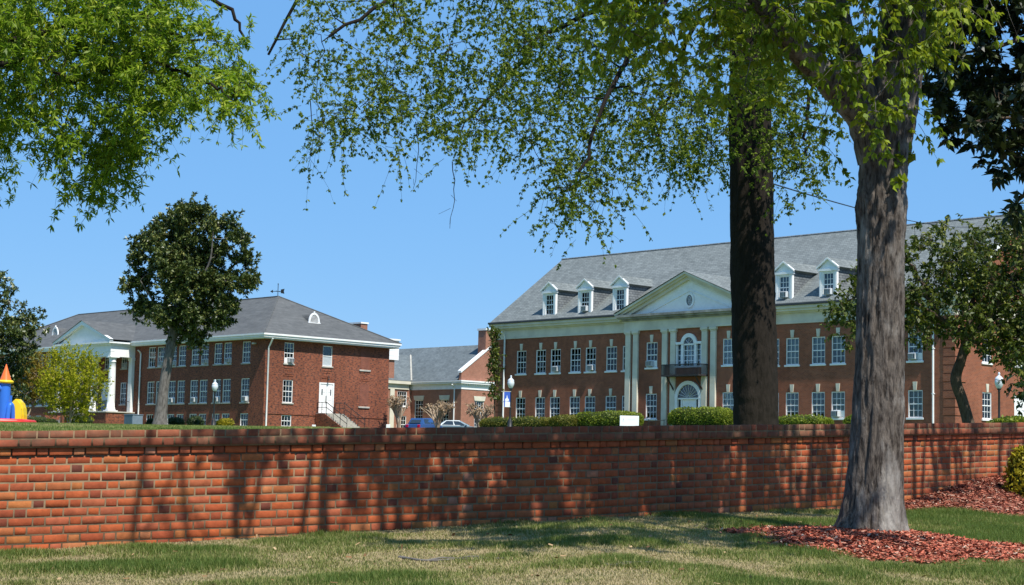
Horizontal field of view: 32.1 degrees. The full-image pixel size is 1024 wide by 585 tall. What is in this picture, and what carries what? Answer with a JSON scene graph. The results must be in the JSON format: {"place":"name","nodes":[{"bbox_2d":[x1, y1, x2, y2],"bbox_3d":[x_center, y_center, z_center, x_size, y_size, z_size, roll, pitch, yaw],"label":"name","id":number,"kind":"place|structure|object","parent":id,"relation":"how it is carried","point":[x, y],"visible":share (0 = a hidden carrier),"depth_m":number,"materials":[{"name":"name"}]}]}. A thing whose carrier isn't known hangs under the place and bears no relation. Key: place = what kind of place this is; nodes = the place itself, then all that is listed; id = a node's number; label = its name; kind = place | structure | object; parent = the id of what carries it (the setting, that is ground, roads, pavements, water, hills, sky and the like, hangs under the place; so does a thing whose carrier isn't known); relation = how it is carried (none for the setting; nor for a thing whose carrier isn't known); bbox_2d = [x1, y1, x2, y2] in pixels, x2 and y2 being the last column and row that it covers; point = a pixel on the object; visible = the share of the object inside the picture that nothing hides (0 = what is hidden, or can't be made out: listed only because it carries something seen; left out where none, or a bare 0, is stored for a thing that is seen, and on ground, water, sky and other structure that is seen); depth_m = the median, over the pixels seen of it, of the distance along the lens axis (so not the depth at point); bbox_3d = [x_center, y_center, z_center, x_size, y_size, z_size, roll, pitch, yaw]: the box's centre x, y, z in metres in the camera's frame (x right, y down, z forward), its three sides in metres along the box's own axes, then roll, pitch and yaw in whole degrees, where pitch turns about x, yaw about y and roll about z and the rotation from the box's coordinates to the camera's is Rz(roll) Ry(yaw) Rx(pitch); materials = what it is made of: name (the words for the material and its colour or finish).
{"place":"outdoors","nodes":[
{"label":"outdoors","id":0,"kind":"place"},
{"bbox_2d":[0,422,334,430],"bbox_3d":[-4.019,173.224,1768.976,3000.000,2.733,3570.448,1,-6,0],"label":"lawn","id":1,"kind":"structure","parent":0,"point":[103,428],"depth_m":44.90,"materials":[{"name":"green plant"}]},
{"bbox_2d":[0,364,35,422],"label":"bouncy castle","id":2,"kind":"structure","parent":1,"relation":"on","point":[15,410],"depth_m":111.64,"materials":[{"name":"blue plastic"}]},
{"bbox_2d":[0,270,50,401],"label":"broadleaf evergreen tree","id":3,"kind":"object","parent":1,"relation":"on","point":[13,332],"visible":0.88,"depth_m":134.50,"materials":[{"name":"green plant"}]},
{"bbox_2d":[11,346,54,418],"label":"crape myrtle tree","id":4,"kind":"object","parent":1,"relation":"on","point":[32,374],"visible":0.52,"depth_m":141.56,"materials":[{"name":"green plant"}]},
{"bbox_2d":[28,415,57,422],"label":"shrub","id":5,"kind":"object","parent":1,"relation":"on","point":[40,419],"visible":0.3,"depth_m":150.85,"materials":[{"name":"green plant"}]},
{"bbox_2d":[31,338,113,422],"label":"crape myrtle tree","id":6,"kind":"object","parent":1,"relation":"on","point":[65,383],"visible":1,"depth_m":137.47,"materials":[{"name":"green plant"}]},
{"bbox_2d":[71,414,92,423],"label":"shrub","id":7,"kind":"object","parent":1,"relation":"on","point":[82,421],"visible":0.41,"depth_m":145.10,"materials":[{"name":"green plant"}]},
{"bbox_2d":[124,414,142,423],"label":"condenser unit","id":8,"kind":"object","parent":1,"relation":"on","point":[133,418],"visible":0.78,"depth_m":149.16,"materials":[{"name":"paint"}]},
{"bbox_2d":[0,0,281,232],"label":"willow oak tree","id":9,"kind":"object","parent":1,"relation":"on","point":[112,71],"visible":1,"depth_m":21.49,"materials":[{"name":"green plant"}]},
{"bbox_2d":[168,416,184,424],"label":"shrub","id":10,"kind":"object","parent":1,"relation":"on","point":[172,420],"visible":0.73,"depth_m":135.28,"materials":[{"name":"green plant"}]},
{"bbox_2d":[117,191,263,424],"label":"southern magnolia tree","id":11,"kind":"object","parent":1,"relation":"on","point":[180,260],"visible":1,"depth_m":127.91,"materials":[{"name":"green plant"}]},
{"bbox_2d":[186,415,204,425],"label":"shrub","id":12,"kind":"object","parent":1,"relation":"on","point":[196,420],"visible":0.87,"depth_m":136.22,"materials":[{"name":"green plant"}]},
{"bbox_2d":[0,283,401,427],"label":"hip roof building","id":13,"kind":"structure","parent":1,"relation":"on","point":[277,360],"depth_m":151.07,"materials":[{"name":"red brick"}]},
{"bbox_2d":[101,382,107,409],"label":"portico door","id":14,"kind":"structure","parent":13,"relation":"in","point":[103,395],"depth_m":162.30,"materials":[{"name":"white paint"}]},
{"bbox_2d":[119,383,125,405],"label":"window","id":15,"kind":"structure","parent":13,"relation":"in","point":[123,385],"depth_m":160.15,"materials":[{"name":"white glass"}]},
{"bbox_2d":[120,358,127,369],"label":"window","id":16,"kind":"structure","parent":13,"relation":"in","point":[124,360],"depth_m":160.15,"materials":[{"name":"grey glass"}]},
{"bbox_2d":[145,382,154,404],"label":"window","id":17,"kind":"structure","parent":13,"relation":"in","point":[150,392],"depth_m":156.84,"materials":[{"name":"glass"}]},
{"bbox_2d":[147,347,155,368],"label":"window","id":18,"kind":"structure","parent":13,"relation":"in","point":[152,350],"depth_m":157.13,"materials":[{"name":"white glass"}]},
{"bbox_2d":[156,347,164,367],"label":"window","id":19,"kind":"structure","parent":13,"relation":"in","point":[161,350],"depth_m":156.10,"materials":[{"name":"white glass"}]},
{"bbox_2d":[168,381,175,404],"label":"window","id":20,"kind":"structure","parent":13,"relation":"in","point":[171,394],"depth_m":154.28,"materials":[{"name":"blue glass"}]},
{"bbox_2d":[175,381,184,404],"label":"window","id":21,"kind":"structure","parent":13,"relation":"in","point":[181,384],"depth_m":153.34,"materials":[{"name":"glass"}]},
{"bbox_2d":[177,345,185,366],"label":"window","id":22,"kind":"structure","parent":13,"relation":"in","point":[182,349],"depth_m":153.68,"materials":[{"name":"glass"}]},
{"bbox_2d":[188,380,197,403],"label":"window","id":23,"kind":"structure","parent":13,"relation":"in","point":[194,383],"depth_m":151.85,"materials":[{"name":"blue glass"}]},
{"bbox_2d":[190,345,198,366],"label":"window","id":24,"kind":"structure","parent":13,"relation":"in","point":[195,357],"depth_m":152.22,"materials":[{"name":"glass"}]},
{"bbox_2d":[198,380,207,403],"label":"window","id":25,"kind":"structure","parent":13,"relation":"in","point":[203,383],"depth_m":150.85,"materials":[{"name":"blue glass"}]},
{"bbox_2d":[199,344,208,365],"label":"window","id":26,"kind":"structure","parent":13,"relation":"in","point":[204,358],"depth_m":151.04,"materials":[{"name":"white glass"}]},
{"bbox_2d":[211,379,220,403],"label":"window","id":27,"kind":"structure","parent":13,"relation":"in","point":[217,396],"depth_m":149.21,"materials":[{"name":"glass"}]},
{"bbox_2d":[213,343,221,365],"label":"window","id":28,"kind":"structure","parent":13,"relation":"in","point":[218,346],"depth_m":149.72,"materials":[{"name":"glass"}]},
{"bbox_2d":[221,379,230,403],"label":"window","id":29,"kind":"structure","parent":13,"relation":"in","point":[226,382],"depth_m":148.37,"materials":[{"name":"blue glass"}]},
{"bbox_2d":[222,342,231,364],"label":"window","id":30,"kind":"structure","parent":13,"relation":"in","point":[228,346],"depth_m":148.62,"materials":[{"name":"glass"}]},
{"bbox_2d":[239,378,248,403],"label":"window","id":31,"kind":"structure","parent":13,"relation":"in","point":[245,381],"depth_m":146.41,"materials":[{"name":"glass"}]},
{"bbox_2d":[240,413,247,425],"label":"window","id":32,"kind":"structure","parent":13,"relation":"in","point":[243,416],"depth_m":146.25,"materials":[{"name":"white paint"}]},
{"bbox_2d":[241,341,250,363],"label":"window","id":33,"kind":"structure","parent":13,"relation":"in","point":[246,345],"depth_m":146.75,"materials":[{"name":"glass"}]},
{"bbox_2d":[281,380,293,403],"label":"window","id":34,"kind":"structure","parent":13,"relation":"in","point":[285,391],"depth_m":146.14,"materials":[{"name":"white paint"}]},
{"bbox_2d":[283,342,294,364],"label":"window","id":35,"kind":"structure","parent":13,"relation":"in","point":[290,361],"depth_m":146.25,"materials":[{"name":"white paint"}]},
{"bbox_2d":[318,382,333,412],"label":"side door","id":36,"kind":"structure","parent":13,"relation":"in","point":[326,391],"depth_m":148.73,"materials":[{"name":"white paint"}]},
{"bbox_2d":[351,322,368,329],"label":"brick chimney","id":37,"kind":"object","parent":13,"relation":"on","point":[363,325],"visible":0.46,"depth_m":170.62,"materials":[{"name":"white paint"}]},
{"bbox_2d":[359,384,368,404],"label":"bricked window","id":38,"kind":"structure","parent":13,"relation":"in","point":[364,389],"depth_m":151.48,"materials":[{"name":"red brick"}]},
{"bbox_2d":[360,348,369,368],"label":"bricked window","id":39,"kind":"structure","parent":13,"relation":"in","point":[365,353],"depth_m":151.78,"materials":[{"name":"red brick"}]},
{"bbox_2d":[211,380,217,425],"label":"lamp post","id":40,"kind":"object","parent":1,"relation":"on","point":[214,389],"visible":0.92,"depth_m":125.72,"materials":[{"name":"black metal"}]},
{"bbox_2d":[216,418,234,425],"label":"shrub","id":41,"kind":"object","parent":1,"relation":"on","point":[225,421],"visible":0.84,"depth_m":133.26,"materials":[{"name":"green plant"}]},
{"bbox_2d":[386,395,410,427],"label":"bare crape myrtle","id":42,"kind":"object","parent":1,"relation":"on","point":[396,408],"visible":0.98,"depth_m":151.36,"materials":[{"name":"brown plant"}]},
{"bbox_2d":[419,400,455,427],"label":"bare crape myrtle","id":43,"kind":"object","parent":1,"relation":"on","point":[443,411],"visible":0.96,"depth_m":147.32,"materials":[{"name":"beige plant"}]},
{"bbox_2d":[387,328,495,427],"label":"chapel wing","id":44,"kind":"structure","parent":1,"relation":"on","point":[419,377],"depth_m":173.36,"materials":[{"name":"red brick"}]},
{"bbox_2d":[415,400,422,417],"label":"window","id":45,"kind":"structure","parent":44,"relation":"in","point":[418,412],"depth_m":174.35,"materials":[{"name":"glass"}]},
{"bbox_2d":[474,401,483,426],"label":"window","id":46,"kind":"structure","parent":44,"relation":"in","point":[479,403],"depth_m":171.40,"materials":[{"name":"white paint"}]},
{"bbox_2d":[465,402,493,426],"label":"bare crape myrtle","id":47,"kind":"object","parent":1,"relation":"on","point":[485,413],"visible":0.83,"depth_m":145.38,"materials":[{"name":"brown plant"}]},
{"bbox_2d":[482,325,505,417],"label":"climbing vine","id":48,"kind":"object","parent":1,"relation":"on","point":[491,359],"visible":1,"depth_m":128.89,"materials":[{"name":"green plant"}]},
{"bbox_2d":[507,375,513,426],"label":"lamp post","id":49,"kind":"object","parent":1,"relation":"on","point":[510,382],"visible":0.94,"depth_m":113.79,"materials":[{"name":"black metal"}]},
{"bbox_2d":[501,391,510,406],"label":"pole banner","id":50,"kind":"object","parent":49,"relation":"attached to","point":[506,398],"visible":1,"depth_m":113.77,"materials":[{"name":"fabric"}]},
{"bbox_2d":[479,415,551,426],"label":"hedge","id":51,"kind":"object","parent":1,"relation":"on","point":[525,421],"visible":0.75,"depth_m":123.84,"materials":[{"name":"green plant"}]},
{"bbox_2d":[548,414,579,426],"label":"hedge","id":52,"kind":"object","parent":1,"relation":"on","point":[562,420],"visible":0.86,"depth_m":120.05,"materials":[{"name":"green plant"}]},
{"bbox_2d":[576,410,643,425],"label":"hedge","id":53,"kind":"object","parent":1,"relation":"on","point":[604,418],"visible":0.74,"depth_m":117.31,"materials":[{"name":"green plant"}]},
{"bbox_2d":[620,416,638,425],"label":"lawn sign","id":54,"kind":"object","parent":1,"relation":"on","point":[629,420],"visible":0.81,"depth_m":99.74,"materials":[{"name":"white paint"}]},
{"bbox_2d":[262,0,1006,424],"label":"shade tree","id":55,"kind":"object","parent":1,"relation":"on","point":[752,166],"visible":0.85,"depth_m":36.57,"materials":[{"name":"green plant"}]},
{"bbox_2d":[667,406,732,424],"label":"hedge","id":56,"kind":"object","parent":1,"relation":"on","point":[708,415],"visible":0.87,"depth_m":109.32,"materials":[{"name":"green plant"}]},
{"bbox_2d":[488,215,1023,425],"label":"dormitory building","id":57,"kind":"structure","parent":1,"relation":"on","point":[647,334],"depth_m":117.83,"materials":[{"name":"red brick"}]},
{"bbox_2d":[516,391,524,417],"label":"window","id":58,"kind":"structure","parent":57,"relation":"in","point":[520,402],"depth_m":129.51,"materials":[{"name":"white glass"}]},
{"bbox_2d":[515,344,526,375],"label":"window","id":59,"kind":"structure","parent":57,"relation":"in","point":[521,355],"depth_m":129.79,"materials":[{"name":"glass"}]},
{"bbox_2d":[534,343,545,374],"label":"window","id":60,"kind":"structure","parent":57,"relation":"in","point":[540,354],"depth_m":128.31,"materials":[{"name":"glass"}]},
{"bbox_2d":[535,390,544,418],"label":"window","id":61,"kind":"structure","parent":57,"relation":"in","point":[539,401],"depth_m":128.00,"materials":[{"name":"glass"}]},
{"bbox_2d":[549,342,560,374],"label":"window","id":62,"kind":"structure","parent":57,"relation":"in","point":[555,353],"depth_m":127.16,"materials":[{"name":"white glass"}]},
{"bbox_2d":[550,390,559,416],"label":"window","id":63,"kind":"structure","parent":57,"relation":"in","point":[554,401],"depth_m":126.91,"materials":[{"name":"white glass"}]},
{"bbox_2d":[568,341,580,373],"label":"window","id":64,"kind":"structure","parent":57,"relation":"in","point":[575,352],"depth_m":125.74,"materials":[{"name":"glass"}]},
{"bbox_2d":[570,389,579,414],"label":"window","id":65,"kind":"structure","parent":57,"relation":"in","point":[574,401],"depth_m":125.43,"materials":[{"name":"white glass"}]},
{"bbox_2d":[585,389,594,411],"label":"window","id":66,"kind":"structure","parent":57,"relation":"in","point":[589,400],"depth_m":124.33,"materials":[{"name":"glass"}]},
{"bbox_2d":[584,340,596,372],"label":"window","id":67,"kind":"structure","parent":57,"relation":"in","point":[590,352],"depth_m":124.58,"materials":[{"name":"white glass"}]},
{"bbox_2d":[604,339,617,372],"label":"window","id":68,"kind":"structure","parent":57,"relation":"in","point":[611,360],"depth_m":123.15,"materials":[{"name":"white glass"}]},
{"bbox_2d":[606,389,615,410],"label":"window","id":69,"kind":"structure","parent":57,"relation":"in","point":[610,400],"depth_m":122.85,"materials":[{"name":"white glass"}]},
{"bbox_2d":[644,386,656,420],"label":"window","id":70,"kind":"structure","parent":57,"relation":"in","point":[651,399],"depth_m":119.02,"materials":[{"name":"white glass"}]},
{"bbox_2d":[644,335,657,369],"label":"window","id":71,"kind":"structure","parent":57,"relation":"in","point":[651,363],"depth_m":119.31,"materials":[{"name":"white glass"}]},
{"bbox_2d":[674,381,700,408],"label":"entrance door","id":72,"kind":"structure","parent":57,"relation":"in","point":[688,393],"depth_m":116.54,"materials":[{"name":"white paint"}]},
{"bbox_2d":[675,333,700,367],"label":"palladian window","id":73,"kind":"structure","parent":57,"relation":"in","point":[689,343],"depth_m":116.97,"materials":[{"name":"white paint"}]},
{"bbox_2d":[685,293,693,307],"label":"oval window","id":74,"kind":"structure","parent":57,"relation":"in","point":[689,298],"depth_m":117.11,"materials":[{"name":"white paint"}]},
{"bbox_2d":[721,331,732,366],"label":"window","id":75,"kind":"structure","parent":57,"relation":"in","point":[728,332],"depth_m":114.48,"materials":[{"name":"white paint"}]},
{"bbox_2d":[723,384,733,408],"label":"window","id":76,"kind":"structure","parent":57,"relation":"in","point":[729,401],"depth_m":114.21,"materials":[{"name":"glass"}]},
{"bbox_2d":[784,330,799,366],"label":"window","id":77,"kind":"structure","parent":57,"relation":"in","point":[793,345],"depth_m":111.74,"materials":[{"name":"glass"}]},
{"bbox_2d":[786,384,798,414],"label":"window","id":78,"kind":"structure","parent":57,"relation":"in","point":[791,385],"depth_m":111.37,"materials":[{"name":"white paint"}]},
{"bbox_2d":[810,329,825,365],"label":"window","id":79,"kind":"structure","parent":57,"relation":"in","point":[818,344],"depth_m":110.29,"materials":[{"name":"glass"}]},
{"bbox_2d":[812,384,824,416],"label":"window","id":80,"kind":"structure","parent":57,"relation":"in","point":[817,385],"depth_m":109.86,"materials":[{"name":"white glass"}]},
{"bbox_2d":[830,328,845,365],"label":"window","id":81,"kind":"structure","parent":57,"relation":"in","point":[837,342],"depth_m":109.22,"materials":[{"name":"white glass"}]},
{"bbox_2d":[831,383,844,419],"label":"window","id":82,"kind":"structure","parent":57,"relation":"in","point":[838,413],"depth_m":108.74,"materials":[{"name":"white glass"}]},
{"bbox_2d":[774,184,966,227],"bbox_3d":[18.412,-3.398,78.907,0.033,10.526,83.704,0,-6,18],"label":"overhead cable","id":83,"kind":"object","parent":57,"relation":"attached to","point":[844,204],"visible":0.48,"depth_m":48.23,"materials":[{"name":"black metal"}]},
{"bbox_2d":[906,326,923,362],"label":"window","id":84,"kind":"structure","parent":57,"relation":"in","point":[913,356],"depth_m":104.93,"materials":[{"name":"white paint"}]},
{"bbox_2d":[906,382,923,419],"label":"window","id":85,"kind":"structure","parent":57,"relation":"in","point":[916,397],"depth_m":104.75,"materials":[{"name":"white glass"}]},
{"bbox_2d":[982,384,991,420],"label":"window","id":86,"kind":"structure","parent":57,"relation":"in","point":[986,397],"depth_m":105.03,"materials":[{"name":"white glass"}]},
{"bbox_2d":[1014,396,1023,416],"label":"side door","id":87,"kind":"structure","parent":57,"relation":"in","point":[1015,403],"depth_m":107.26,"materials":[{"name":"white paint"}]},
{"bbox_2d":[779,413,833,424],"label":"hedge","id":88,"kind":"object","parent":1,"relation":"on","point":[800,419],"visible":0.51,"depth_m":99.99,"materials":[{"name":"green plant"}]},
{"bbox_2d":[817,201,1023,422],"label":"glossy evergreen tree","id":89,"kind":"object","parent":1,"relation":"on","point":[997,302],"visible":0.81,"depth_m":57.40,"materials":[{"name":"green plant"}]},
{"bbox_2d":[919,0,1023,239],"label":"magnolia tree","id":90,"kind":"object","parent":1,"relation":"on","point":[991,97],"visible":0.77,"depth_m":25.30,"materials":[{"name":"green plant"}]},
{"bbox_2d":[994,372,1002,417],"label":"lamp post","id":91,"kind":"object","parent":1,"relation":"on","point":[999,385],"visible":0.72,"depth_m":89.90,"materials":[{"name":"black metal"}]},
{"bbox_2d":[986,414,1023,422],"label":"shrub","id":92,"kind":"object","parent":1,"relation":"on","point":[1013,418],"visible":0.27,"depth_m":44.59,"materials":[{"name":"green plant"}]},
{"bbox_2d":[1004,342,1023,414],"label":"dark evergreen tree","id":93,"kind":"object","parent":1,"relation":"on","point":[1020,395],"visible":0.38,"depth_m":65.31,"materials":[{"name":"green plant"}]},
{"bbox_2d":[404,418,441,427],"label":"parked car","id":94,"kind":"object","parent":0,"point":[420,422],"visible":0.29,"depth_m":156.13,"materials":[{"name":"blue paint"}]},
{"bbox_2d":[440,420,471,426],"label":"parked car","id":95,"kind":"object","parent":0,"point":[452,423],"visible":0.17,"depth_m":158.80,"materials":[{"name":"silver metal"}]},
{"bbox_2d":[0,505,1023,584],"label":"verge","id":96,"kind":"structure","parent":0,"point":[485,553],"depth_m":12.58,"materials":[{"name":"green plant"}]},
{"bbox_2d":[398,556,509,561],"bbox_3d":[-0.425,1.850,12.364,0.871,0.048,0.247,0,-6,18],"label":"fallen stick","id":97,"kind":"object","parent":96,"relation":"on","point":[427,560],"visible":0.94,"depth_m":12.34,"materials":[{"name":"brown wood"}]},
{"bbox_2d":[0,422,1023,549],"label":"brick wall","id":98,"kind":"structure","parent":96,"relation":"on","point":[71,488],"depth_m":15.34,"materials":[{"name":"red brick"}]},
{"bbox_2d":[36,499,1006,584],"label":"fallen leaf","id":99,"kind":"object","parent":96,"relation":"on","point":[453,534],"visible":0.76,"depth_m":12.96,"materials":[{"name":"brown plant"}]},
{"bbox_2d":[549,0,1023,532],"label":"maple tree","id":100,"kind":"object","parent":96,"relation":"on","point":[873,102],"visible":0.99,"depth_m":14.99,"materials":[{"name":"green plant"}]},
{"bbox_2d":[704,521,1023,564],"bbox_3d":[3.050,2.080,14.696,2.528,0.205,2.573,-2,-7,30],"label":"mulch bed","id":101,"kind":"object","parent":96,"relation":"on","point":[884,549],"visible":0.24,"depth_m":14.03,"materials":[{"name":"red wood"}]},
{"bbox_2d":[928,477,1023,514],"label":"mulch bank","id":102,"kind":"structure","parent":96,"relation":"on","point":[979,489],"depth_m":20.27,"materials":[{"name":"red wood"}]},
{"bbox_2d":[904,475,1023,516],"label":"wood chip","id":103,"kind":"object","parent":102,"relation":"on","point":[933,500],"visible":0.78,"depth_m":19.98,"materials":[{"name":"red wood"}]},
{"bbox_2d":[1001,444,1023,497],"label":"shrub","id":104,"kind":"object","parent":96,"relation":"on","point":[1014,471],"visible":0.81,"depth_m":20.61,"materials":[{"name":"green plant"}]},
{"bbox_2d":[0,0,1023,348],"label":"sky","id":105,"kind":"structure","parent":0,"point":[419,277],"materials":[{"name":"blue"}]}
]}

